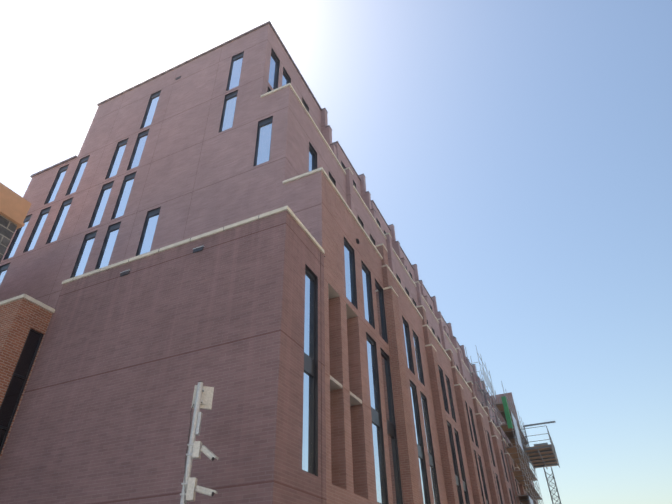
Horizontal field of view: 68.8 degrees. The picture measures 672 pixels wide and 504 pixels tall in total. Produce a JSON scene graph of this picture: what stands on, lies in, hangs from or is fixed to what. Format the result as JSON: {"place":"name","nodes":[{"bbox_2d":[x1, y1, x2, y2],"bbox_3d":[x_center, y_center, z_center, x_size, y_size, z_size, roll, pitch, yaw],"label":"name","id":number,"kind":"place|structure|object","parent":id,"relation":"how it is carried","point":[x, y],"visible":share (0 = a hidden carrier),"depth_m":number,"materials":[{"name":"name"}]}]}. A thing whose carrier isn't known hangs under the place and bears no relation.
{"place":"outdoors","nodes":[
{"label":"outdoors","id":0,"kind":"place"},
{"bbox_2d":[0,182,30,261],"bbox_3d":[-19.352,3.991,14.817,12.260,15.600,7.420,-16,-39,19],"label":"neighbouring building","id":1,"kind":"structure","parent":0,"point":[14,208],"depth_m":19.16,"materials":[{"name":"orange brick"}]},
{"bbox_2d":[0,0,671,503],"label":"sky","id":2,"kind":"structure","parent":0,"point":[517,153],"materials":[{"name":"blue"}]},
{"label":"ground","id":3,"kind":"structure","parent":0,"visible":0},
{"bbox_2d":[180,381,218,503],"bbox_3d":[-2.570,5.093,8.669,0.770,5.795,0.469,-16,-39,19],"label":"cctv pole","id":4,"kind":"object","parent":3,"relation":"on","point":[202,397],"visible":1,"depth_m":9.53,"materials":[{"name":"metal"}]},
{"bbox_2d":[0,24,537,503],"bbox_3d":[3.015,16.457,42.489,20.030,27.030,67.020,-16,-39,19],"label":"building shell","id":5,"kind":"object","parent":3,"relation":"on","point":[266,328],"visible":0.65,"depth_m":14.89},
{"bbox_2d":[0,21,536,503],"bbox_3d":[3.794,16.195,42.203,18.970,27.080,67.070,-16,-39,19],"label":"building copings","id":6,"kind":"object","parent":5,"relation":"attached to","point":[410,485],"visible":0.65,"depth_m":24.60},
{"bbox_2d":[465,347,560,503],"bbox_3d":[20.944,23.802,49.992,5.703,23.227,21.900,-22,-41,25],"label":"scaffolding","id":7,"kind":"object","parent":3,"relation":"on","point":[541,455],"visible":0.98,"depth_m":50.87,"materials":[{"name":"grey metal"}]}
]}

